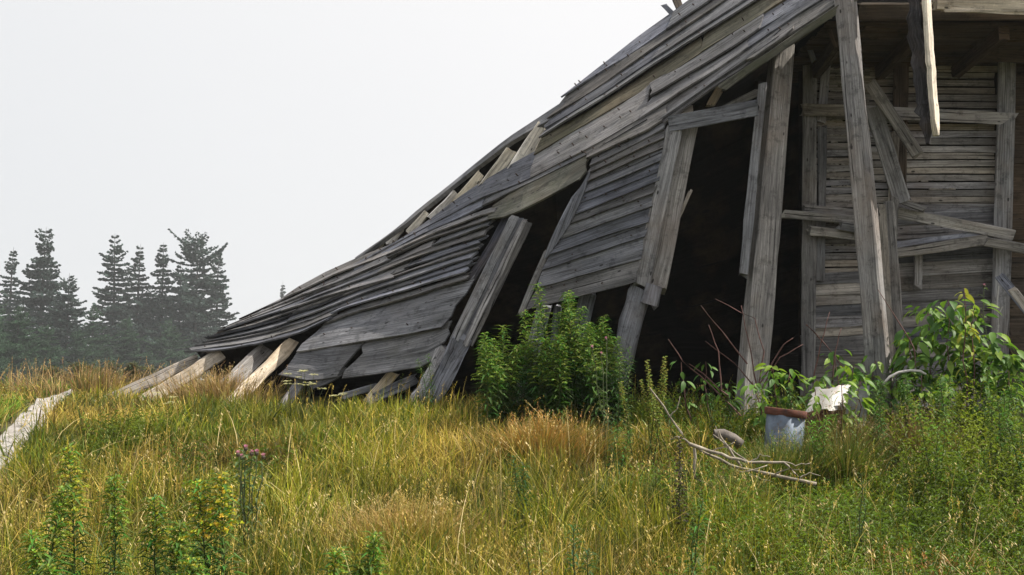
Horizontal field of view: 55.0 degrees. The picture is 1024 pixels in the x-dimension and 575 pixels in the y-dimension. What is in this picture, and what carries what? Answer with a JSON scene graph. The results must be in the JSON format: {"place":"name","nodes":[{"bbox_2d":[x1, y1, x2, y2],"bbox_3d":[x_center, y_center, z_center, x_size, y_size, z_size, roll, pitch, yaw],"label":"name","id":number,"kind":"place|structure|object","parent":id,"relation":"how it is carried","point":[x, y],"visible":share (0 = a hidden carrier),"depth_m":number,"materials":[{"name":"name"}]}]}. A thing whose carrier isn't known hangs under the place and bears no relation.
{"place":"outdoors","nodes":[
{"label":"outdoors","id":0,"kind":"place"},
{"bbox_2d":[0,0,686,379],"label":"sky","id":1,"kind":"structure","parent":0,"point":[297,136],"materials":[{"name":"white"}]},
{"bbox_2d":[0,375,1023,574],"bbox_3d":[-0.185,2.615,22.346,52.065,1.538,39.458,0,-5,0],"label":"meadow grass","id":2,"kind":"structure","parent":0,"point":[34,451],"depth_m":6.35,"materials":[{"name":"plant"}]},
{"bbox_2d":[0,359,1023,574],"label":"ground","id":3,"kind":"structure","parent":0,"point":[317,398],"depth_m":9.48,"materials":[{"name":"plant"}]},
{"bbox_2d":[0,247,20,331],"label":"spruce tree","id":4,"kind":"object","parent":3,"relation":"on","point":[12,266],"visible":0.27,"depth_m":143.13,"materials":[{"name":"green plant"}]},
{"bbox_2d":[0,328,47,385],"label":"spruce tree","id":5,"kind":"object","parent":3,"relation":"on","point":[4,363],"visible":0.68,"depth_m":98.18,"materials":[{"name":"green plant"}]},
{"bbox_2d":[0,305,58,383],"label":"spruce tree","id":6,"kind":"object","parent":3,"relation":"on","point":[24,341],"visible":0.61,"depth_m":101.41,"materials":[{"name":"green plant"}]},
{"bbox_2d":[0,389,74,468],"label":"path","id":7,"kind":"structure","parent":3,"relation":"on","point":[10,429],"depth_m":8.67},
{"bbox_2d":[14,529,61,574],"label":"goldenrod","id":8,"kind":"object","parent":3,"relation":"on","point":[47,568],"visible":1,"depth_m":3.74,"materials":[{"name":"green plant"}]},
{"bbox_2d":[0,228,92,354],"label":"spruce tree","id":9,"kind":"object","parent":3,"relation":"on","point":[39,287],"visible":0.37,"depth_m":135.36,"materials":[{"name":"green plant"}]},
{"bbox_2d":[26,324,72,380],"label":"spruce tree","id":10,"kind":"object","parent":3,"relation":"on","point":[47,352],"visible":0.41,"depth_m":104.90,"materials":[{"name":"green plant"}]},
{"bbox_2d":[31,483,80,574],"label":"goldenrod","id":11,"kind":"object","parent":3,"relation":"on","point":[53,528],"visible":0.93,"depth_m":4.04,"materials":[{"name":"green plant"}]},
{"bbox_2d":[23,275,105,383],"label":"spruce tree","id":12,"kind":"object","parent":3,"relation":"on","point":[61,315],"visible":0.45,"depth_m":125.40,"materials":[{"name":"green plant"}]},
{"bbox_2d":[47,442,99,574],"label":"goldenrod","id":13,"kind":"object","parent":3,"relation":"on","point":[74,508],"visible":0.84,"depth_m":4.15,"materials":[{"name":"green plant"}]},
{"bbox_2d":[59,330,109,376],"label":"spruce tree","id":14,"kind":"object","parent":3,"relation":"on","point":[76,350],"visible":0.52,"depth_m":115.17,"materials":[{"name":"green plant"}]},
{"bbox_2d":[73,305,127,377],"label":"spruce tree","id":15,"kind":"object","parent":3,"relation":"on","point":[96,343],"visible":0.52,"depth_m":122.12,"materials":[{"name":"green plant"}]},
{"bbox_2d":[0,356,205,397],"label":"grass tuft","id":16,"kind":"object","parent":3,"relation":"on","point":[90,376],"visible":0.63,"depth_m":12.81,"materials":[{"name":"plant"}]},
{"bbox_2d":[92,473,135,574],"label":"goldenrod","id":17,"kind":"object","parent":3,"relation":"on","point":[115,519],"visible":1,"depth_m":4.19,"materials":[{"name":"green plant"}]},
{"bbox_2d":[91,235,154,361],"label":"spruce tree","id":18,"kind":"object","parent":3,"relation":"on","point":[114,312],"visible":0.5,"depth_m":145.90,"materials":[{"name":"green plant"}]},
{"bbox_2d":[115,244,153,370],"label":"spruce tree","id":19,"kind":"object","parent":3,"relation":"on","point":[137,318],"visible":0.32,"depth_m":149.72,"materials":[{"name":"green plant"}]},
{"bbox_2d":[100,317,171,379],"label":"spruce tree","id":20,"kind":"object","parent":3,"relation":"on","point":[124,353],"visible":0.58,"depth_m":128.62,"materials":[{"name":"green plant"}]},
{"bbox_2d":[117,361,157,385],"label":"undergrowth bush","id":21,"kind":"object","parent":3,"relation":"on","point":[130,367],"visible":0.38,"depth_m":24.88,"materials":[{"name":"green plant"}]},
{"bbox_2d":[130,494,176,574],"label":"goldenrod","id":22,"kind":"object","parent":3,"relation":"on","point":[156,523],"visible":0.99,"depth_m":4.09,"materials":[{"name":"green plant"}]},
{"bbox_2d":[131,242,182,367],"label":"spruce tree","id":23,"kind":"object","parent":3,"relation":"on","point":[159,300],"visible":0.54,"depth_m":149.23,"materials":[{"name":"green plant"}]},
{"bbox_2d":[139,318,209,381],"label":"spruce tree","id":24,"kind":"object","parent":3,"relation":"on","point":[163,346],"visible":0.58,"depth_m":134.95,"materials":[{"name":"green plant"}]},
{"bbox_2d":[159,520,213,574],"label":"goldenrod","id":25,"kind":"object","parent":3,"relation":"on","point":[178,546],"visible":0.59,"depth_m":4.25,"materials":[{"name":"green plant"}]},
{"bbox_2d":[172,556,211,574],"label":"goldenrod","id":26,"kind":"object","parent":3,"relation":"on","point":[196,567],"visible":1,"depth_m":3.69,"materials":[{"name":"green plant"}]},
{"bbox_2d":[162,228,230,378],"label":"spruce tree","id":27,"kind":"object","parent":3,"relation":"on","point":[192,301],"visible":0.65,"depth_m":151.98,"materials":[{"name":"green plant"}]},
{"bbox_2d":[178,478,229,574],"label":"goldenrod","id":28,"kind":"object","parent":3,"relation":"on","point":[204,511],"visible":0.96,"depth_m":4.05,"materials":[{"name":"green plant"}]},
{"bbox_2d":[116,361,293,407],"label":"grass tuft","id":29,"kind":"object","parent":3,"relation":"on","point":[217,387],"visible":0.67,"depth_m":10.54,"materials":[{"name":"plant"}]},
{"bbox_2d":[181,250,239,377],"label":"spruce tree","id":30,"kind":"object","parent":3,"relation":"on","point":[218,290],"visible":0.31,"depth_m":156.27,"materials":[{"name":"green plant"}]},
{"bbox_2d":[195,471,249,574],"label":"goldenrod","id":31,"kind":"object","parent":3,"relation":"on","point":[222,515],"visible":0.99,"depth_m":4.06,"materials":[{"name":"green plant"}]},
{"bbox_2d":[232,444,269,559],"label":"thistle","id":32,"kind":"object","parent":3,"relation":"on","point":[240,474],"visible":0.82,"depth_m":5.22,"materials":[{"name":"green plant"}]},
{"bbox_2d":[306,546,355,574],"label":"goldenrod","id":33,"kind":"object","parent":3,"relation":"on","point":[336,553],"visible":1,"depth_m":3.78,"materials":[{"name":"green plant"}]},
{"bbox_2d":[338,383,376,398],"bbox_3d":[-1.569,1.074,10.177,0.453,0.167,0.053,2,-5,-21],"label":"fallen board","id":34,"kind":"object","parent":3,"relation":"on","point":[365,389],"visible":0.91,"depth_m":10.15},
{"bbox_2d":[345,531,390,574],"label":"goldenrod","id":35,"kind":"object","parent":3,"relation":"on","point":[363,567],"visible":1,"depth_m":3.94,"materials":[{"name":"green plant"}]},
{"bbox_2d":[364,372,398,403],"bbox_3d":[-1.349,1.027,10.188,0.398,0.387,0.076,3,-6,-29],"label":"fallen board","id":36,"kind":"object","parent":3,"relation":"on","point":[382,382],"visible":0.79,"depth_m":10.18,"materials":[{"name":"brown wood"}]},
{"bbox_2d":[373,374,418,401],"bbox_3d":[-1.219,1.052,10.176,0.524,0.318,0.050,2,-5,-17],"label":"fallen board","id":37,"kind":"object","parent":3,"relation":"on","point":[411,380],"visible":0.81,"depth_m":10.18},
{"bbox_2d":[230,477,563,572],"bbox_3d":[-0.606,1.359,5.588,2.102,0.541,1.319,0,-5,0],"label":"grass tuft","id":38,"kind":"object","parent":3,"relation":"on","point":[401,517],"visible":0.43,"depth_m":5.47,"materials":[{"name":"plant"}]},
{"bbox_2d":[470,332,517,436],"bbox_3d":[-0.142,0.852,8.323,0.446,0.950,0.459,0,-5,0],"label":"goldenrod","id":39,"kind":"object","parent":3,"relation":"on","point":[487,377],"visible":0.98,"depth_m":8.29,"materials":[{"name":"green plant"}]},
{"bbox_2d":[481,364,521,434],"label":"goldenrod","id":40,"kind":"object","parent":3,"relation":"on","point":[505,399],"visible":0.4,"depth_m":8.40,"materials":[{"name":"green plant"}]},
{"bbox_2d":[0,357,1023,574],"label":"weed cover","id":41,"kind":"object","parent":3,"relation":"on","point":[934,513],"visible":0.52,"depth_m":6.04,"materials":[{"name":"green plant"}]},
{"bbox_2d":[668,326,741,416],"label":"dead twig","id":42,"kind":"object","parent":41,"relation":"on","point":[737,412],"visible":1,"depth_m":7.86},
{"bbox_2d":[493,309,547,413],"bbox_3d":[0.052,0.747,8.742,0.610,1.106,0.408,0,-5,0],"label":"goldenrod","id":43,"kind":"object","parent":3,"relation":"on","point":[524,332],"visible":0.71,"depth_m":8.73,"materials":[{"name":"green plant"}]},
{"bbox_2d":[503,455,538,547],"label":"weed","id":44,"kind":"object","parent":3,"relation":"on","point":[520,482],"visible":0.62,"depth_m":5.79,"materials":[{"name":"green plant"}]},
{"bbox_2d":[417,402,626,477],"bbox_3d":[0.076,1.161,7.543,1.754,0.577,1.187,-1,-5,14],"label":"grass tuft","id":45,"kind":"object","parent":3,"relation":"on","point":[553,433],"visible":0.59,"depth_m":7.43,"materials":[{"name":"plant"}]},
{"bbox_2d":[488,342,556,428],"bbox_3d":[0.098,0.886,8.454,0.706,0.870,0.380,0,-5,0],"label":"goldenrod","id":46,"kind":"object","parent":3,"relation":"on","point":[510,379],"visible":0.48,"depth_m":8.46,"materials":[{"name":"green plant"}]},
{"bbox_2d":[501,353,543,427],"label":"goldenrod","id":47,"kind":"object","parent":3,"relation":"on","point":[522,385],"visible":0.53,"depth_m":8.44,"materials":[{"name":"green plant"}]},
{"bbox_2d":[515,365,548,427],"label":"goldenrod","id":48,"kind":"object","parent":3,"relation":"on","point":[533,396],"visible":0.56,"depth_m":8.39,"materials":[{"name":"green plant"}]},
{"bbox_2d":[519,535,550,574],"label":"weed","id":49,"kind":"object","parent":3,"relation":"on","point":[527,559],"visible":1,"depth_m":4.21,"materials":[{"name":"green plant"}]},
{"bbox_2d":[519,334,574,428],"bbox_3d":[0.292,0.860,8.326,0.532,0.934,0.382,0,-5,0],"label":"goldenrod","id":50,"kind":"object","parent":3,"relation":"on","point":[558,376],"visible":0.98,"depth_m":8.32,"materials":[{"name":"green plant"}]},
{"bbox_2d":[527,282,589,424],"bbox_3d":[0.425,0.630,8.547,0.631,1.357,0.394,0,-5,0],"label":"goldenrod","id":51,"kind":"object","parent":3,"relation":"on","point":[568,335],"visible":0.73,"depth_m":8.55,"materials":[{"name":"green plant"}]},
{"bbox_2d":[99,0,1023,432],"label":"collapsed barn","id":52,"kind":"structure","parent":3,"relation":"on","point":[781,172],"depth_m":10.35,"materials":[{"name":"grey wood"}]},
{"bbox_2d":[906,0,939,144],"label":"broken plank","id":53,"kind":"object","parent":52,"relation":"hanging from","point":[922,62],"visible":1,"depth_m":8.72,"materials":[{"name":"grey wood"}]},
{"bbox_2d":[995,273,1023,312],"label":"loose board","id":54,"kind":"object","parent":52,"relation":"on","point":[1004,282],"visible":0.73,"depth_m":9.28,"materials":[{"name":"grey wood"}]},
{"bbox_2d":[553,290,585,418],"bbox_3d":[0.472,0.653,8.688,0.410,1.299,0.502,0,-5,0],"label":"goldenrod","id":55,"kind":"object","parent":3,"relation":"on","point":[570,301],"visible":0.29,"depth_m":8.76,"materials":[{"name":"green plant"}]},
{"bbox_2d":[543,306,609,419],"bbox_3d":[0.539,0.732,8.589,0.649,1.155,0.397,-3,-6,28],"label":"goldenrod","id":56,"kind":"object","parent":3,"relation":"on","point":[599,327],"visible":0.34,"depth_m":8.59,"materials":[{"name":"green plant"}]},
{"bbox_2d":[561,361,595,427],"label":"goldenrod","id":57,"kind":"object","parent":3,"relation":"on","point":[577,382],"visible":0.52,"depth_m":8.41,"materials":[{"name":"green plant"}]},
{"bbox_2d":[562,328,595,424],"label":"goldenrod","id":58,"kind":"object","parent":3,"relation":"on","point":[575,335],"visible":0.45,"depth_m":8.52,"materials":[{"name":"green plant"}]},
{"bbox_2d":[563,524,600,574],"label":"weed","id":59,"kind":"object","parent":3,"relation":"on","point":[576,554],"visible":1,"depth_m":4.13,"materials":[{"name":"green plant"}]},
{"bbox_2d":[584,337,614,458],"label":"plant","id":60,"kind":"object","parent":3,"relation":"on","point":[600,402],"visible":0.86,"depth_m":7.65,"materials":[{"name":"green plant"}]},
{"bbox_2d":[575,322,625,427],"bbox_3d":[0.778,0.812,8.456,0.510,1.028,0.546,0,-5,0],"label":"goldenrod","id":61,"kind":"object","parent":3,"relation":"on","point":[590,362],"visible":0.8,"depth_m":8.38,"materials":[{"name":"green plant"}]},
{"bbox_2d":[580,370,624,436],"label":"goldenrod","id":62,"kind":"object","parent":3,"relation":"on","point":[601,387],"visible":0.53,"depth_m":8.41,"materials":[{"name":"green plant"}]},
{"bbox_2d":[587,314,620,405],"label":"goldenrod","id":63,"kind":"object","parent":3,"relation":"on","point":[603,320],"visible":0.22,"depth_m":8.87,"materials":[{"name":"green plant"}]},
{"bbox_2d":[585,322,628,415],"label":"goldenrod","id":64,"kind":"object","parent":3,"relation":"on","point":[618,347],"visible":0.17,"depth_m":8.76,"materials":[{"name":"green plant"}]},
{"bbox_2d":[598,427,632,486],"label":"weed","id":65,"kind":"object","parent":3,"relation":"on","point":[615,446],"visible":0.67,"depth_m":6.94,"materials":[{"name":"green plant"}]},
{"bbox_2d":[601,358,635,433],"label":"goldenrod","id":66,"kind":"object","parent":3,"relation":"on","point":[615,390],"visible":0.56,"depth_m":8.42,"materials":[{"name":"green plant"}]},
{"bbox_2d":[609,347,639,442],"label":"weed","id":67,"kind":"object","parent":3,"relation":"on","point":[623,393],"visible":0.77,"depth_m":7.81,"materials":[{"name":"green plant"}]},
{"bbox_2d":[618,381,634,472],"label":"weed","id":68,"kind":"object","parent":3,"relation":"on","point":[625,409],"visible":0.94,"depth_m":7.18,"materials":[{"name":"green plant"}]},
{"bbox_2d":[639,379,658,472],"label":"weed","id":69,"kind":"object","parent":3,"relation":"on","point":[646,407],"visible":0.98,"depth_m":7.16,"materials":[{"name":"green plant"}]},
{"bbox_2d":[642,356,667,470],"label":"weed","id":70,"kind":"object","parent":3,"relation":"on","point":[664,363],"visible":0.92,"depth_m":7.17,"materials":[{"name":"green plant"}]},
{"bbox_2d":[645,360,666,474],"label":"weed","id":71,"kind":"object","parent":3,"relation":"on","point":[649,381],"visible":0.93,"depth_m":7.12,"materials":[{"name":"green plant"}]},
{"bbox_2d":[650,370,667,468],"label":"weed","id":72,"kind":"object","parent":3,"relation":"on","point":[664,392],"visible":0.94,"depth_m":7.16,"materials":[{"name":"green plant"}]},
{"bbox_2d":[647,378,674,477],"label":"weed","id":73,"kind":"object","parent":3,"relation":"on","point":[658,408],"visible":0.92,"depth_m":7.14,"materials":[{"name":"green plant"}]},
{"bbox_2d":[670,436,690,555],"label":"dock plant","id":74,"kind":"object","parent":3,"relation":"on","point":[679,476],"visible":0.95,"depth_m":5.62,"materials":[{"name":"green plant"}]},
{"bbox_2d":[680,498,712,574],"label":"weed","id":75,"kind":"object","parent":3,"relation":"on","point":[694,541],"visible":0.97,"depth_m":4.55,"materials":[{"name":"green plant"}]},
{"bbox_2d":[670,361,743,430],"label":"bramble","id":76,"kind":"object","parent":3,"relation":"on","point":[683,383],"visible":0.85,"depth_m":8.34,"materials":[{"name":"green plant"}]},
{"bbox_2d":[703,393,736,446],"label":"weed","id":77,"kind":"object","parent":3,"relation":"on","point":[713,413],"visible":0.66,"depth_m":7.99,"materials":[{"name":"green plant"}]},
{"bbox_2d":[713,429,743,448],"bbox_3d":[1.508,1.052,6.834,0.208,0.138,0.074,0,-5,0],"label":"log","id":78,"kind":"object","parent":3,"relation":"on","point":[731,437],"visible":0.86,"depth_m":6.81,"materials":[{"name":"wood"}]},
{"bbox_2d":[667,460,803,519],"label":"grass tuft","id":79,"kind":"object","parent":3,"relation":"on","point":[741,481],"visible":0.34,"depth_m":6.29,"materials":[{"name":"plant"}]},
{"bbox_2d":[650,388,820,487],"bbox_3d":[1.456,0.993,6.436,1.104,0.665,0.216,0,-5,0],"label":"dead branch","id":80,"kind":"object","parent":79,"relation":"on","point":[704,450],"visible":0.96,"depth_m":6.41,"materials":[{"name":"wood"}]},
{"bbox_2d":[737,363,811,444],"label":"bramble","id":81,"kind":"object","parent":3,"relation":"on","point":[775,377],"visible":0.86,"depth_m":7.90,"materials":[{"name":"green plant"}]},
{"bbox_2d":[701,299,802,389],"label":"dead twig","id":82,"kind":"object","parent":81,"relation":"attached to","point":[759,381],"visible":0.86,"depth_m":8.13,"materials":[{"name":"wood"}]},
{"bbox_2d":[706,427,844,501],"bbox_3d":[1.791,1.216,6.836,1.100,0.540,1.070,4,-6,-38],"label":"grass tuft","id":83,"kind":"object","parent":3,"relation":"on","point":[787,458],"visible":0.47,"depth_m":6.77,"materials":[{"name":"plant"}]},
{"bbox_2d":[763,406,806,458],"bbox_3d":[1.998,1.169,7.221,0.345,0.584,0.300,0,-5,0],"label":"metal drum","id":84,"kind":"object","parent":3,"relation":"on","point":[781,418],"visible":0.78,"depth_m":7.12,"materials":[{"name":"metal"}]},
{"bbox_2d":[732,418,902,495],"bbox_3d":[2.169,1.191,6.922,1.149,0.537,1.070,-4,-7,41],"label":"grass tuft","id":85,"kind":"object","parent":3,"relation":"on","point":[817,461],"visible":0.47,"depth_m":6.82,"materials":[{"name":"plant"}]},
{"bbox_2d":[804,415,833,484],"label":"weed","id":86,"kind":"object","parent":3,"relation":"on","point":[824,433],"visible":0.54,"depth_m":6.86,"materials":[{"name":"green plant"}]},
{"bbox_2d":[806,384,850,441],"bbox_3d":[2.511,1.050,7.630,0.581,0.595,0.316,1,-5,-12],"label":"enamel sheet","id":87,"kind":"object","parent":3,"relation":"on","point":[829,393],"visible":0.4,"depth_m":7.63,"materials":[{"name":"metal"}]},
{"bbox_2d":[762,413,911,489],"bbox_3d":[2.336,1.170,6.923,1.086,0.578,1.075,4,-6,-39],"label":"grass tuft","id":88,"kind":"object","parent":3,"relation":"on","point":[848,468],"visible":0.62,"depth_m":6.84,"materials":[{"name":"plant"}]},
{"bbox_2d":[804,378,876,444],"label":"bramble","id":89,"kind":"object","parent":3,"relation":"on","point":[853,393],"visible":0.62,"depth_m":7.29,"materials":[{"name":"green plant"}]},
{"bbox_2d":[791,391,918,474],"bbox_3d":[2.415,1.095,7.220,1.220,0.677,1.420,4,-7,-41],"label":"grass tuft","id":90,"kind":"object","parent":3,"relation":"on","point":[853,428],"visible":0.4,"depth_m":7.16,"materials":[{"name":"plant"}]},
{"bbox_2d":[845,385,869,435],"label":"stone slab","id":91,"kind":"structure","parent":3,"relation":"on","point":[861,394],"depth_m":7.47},
{"bbox_2d":[798,349,918,421],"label":"bramble","id":92,"kind":"object","parent":3,"relation":"on","point":[857,374],"visible":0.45,"depth_m":8.13,"materials":[{"name":"green plant"}]},
{"bbox_2d":[848,473,872,561],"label":"weed","id":93,"kind":"object","parent":3,"relation":"on","point":[860,524],"visible":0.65,"depth_m":5.08,"materials":[{"name":"green plant"}]},
{"bbox_2d":[866,380,889,438],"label":"weed","id":94,"kind":"object","parent":3,"relation":"on","point":[880,388],"visible":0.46,"depth_m":7.66,"materials":[{"name":"green plant"}]},
{"bbox_2d":[869,389,899,473],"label":"weed","id":95,"kind":"object","parent":3,"relation":"on","point":[879,414],"visible":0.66,"depth_m":7.06,"materials":[{"name":"green plant"}]},
{"bbox_2d":[894,374,916,435],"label":"weed","id":96,"kind":"object","parent":3,"relation":"on","point":[906,398],"visible":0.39,"depth_m":7.59,"materials":[{"name":"green plant"}]},
{"bbox_2d":[910,401,941,491],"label":"weed","id":97,"kind":"object","parent":3,"relation":"on","point":[918,411],"visible":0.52,"depth_m":6.54,"materials":[{"name":"green plant"}]},
{"bbox_2d":[866,397,986,473],"bbox_3d":[2.984,1.116,7.325,1.138,0.598,1.091,-4,-7,42],"label":"grass tuft","id":98,"kind":"object","parent":3,"relation":"on","point":[909,435],"visible":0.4,"depth_m":7.29,"materials":[{"name":"plant"}]},
{"bbox_2d":[857,545,1018,574],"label":"grass tuft","id":99,"kind":"object","parent":3,"relation":"on","point":[940,562],"visible":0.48,"depth_m":4.83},
{"bbox_2d":[924,412,951,499],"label":"weed","id":100,"kind":"object","parent":3,"relation":"on","point":[945,421],"visible":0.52,"depth_m":6.41,"materials":[{"name":"green plant"}]},
{"bbox_2d":[930,374,956,450],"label":"weed","id":101,"kind":"object","parent":3,"relation":"on","point":[945,398],"visible":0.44,"depth_m":7.43,"materials":[{"name":"green plant"}]},
{"bbox_2d":[889,299,1023,427],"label":"leafy shrub","id":102,"kind":"object","parent":3,"relation":"on","point":[1012,363],"visible":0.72,"depth_m":8.09,"materials":[{"name":"green plant"}]},
{"bbox_2d":[897,367,1023,441],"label":"bramble","id":103,"kind":"object","parent":3,"relation":"on","point":[927,394],"visible":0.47,"depth_m":7.85,"materials":[{"name":"green plant"}]},
{"bbox_2d":[950,288,984,437],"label":"young tree shoot","id":104,"kind":"object","parent":3,"relation":"on","point":[970,298],"visible":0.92,"depth_m":7.94,"materials":[{"name":"green plant"}]},
{"bbox_2d":[980,394,1014,477],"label":"weed","id":105,"kind":"object","parent":3,"relation":"on","point":[1008,415],"visible":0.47,"depth_m":6.76,"materials":[{"name":"green plant"}]},
{"bbox_2d":[972,363,1023,448],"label":"weed","id":106,"kind":"object","parent":3,"relation":"on","point":[1009,401],"visible":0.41,"depth_m":7.61,"materials":[{"name":"green plant"}]},
{"bbox_2d":[988,389,1020,491],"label":"weed","id":107,"kind":"object","parent":3,"relation":"on","point":[1002,415],"visible":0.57,"depth_m":6.53,"materials":[{"name":"green plant"}]},
{"bbox_2d":[1001,417,1023,519],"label":"weed","id":108,"kind":"object","parent":3,"relation":"on","point":[1022,443],"visible":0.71,"depth_m":6.15,"materials":[{"name":"green plant"}]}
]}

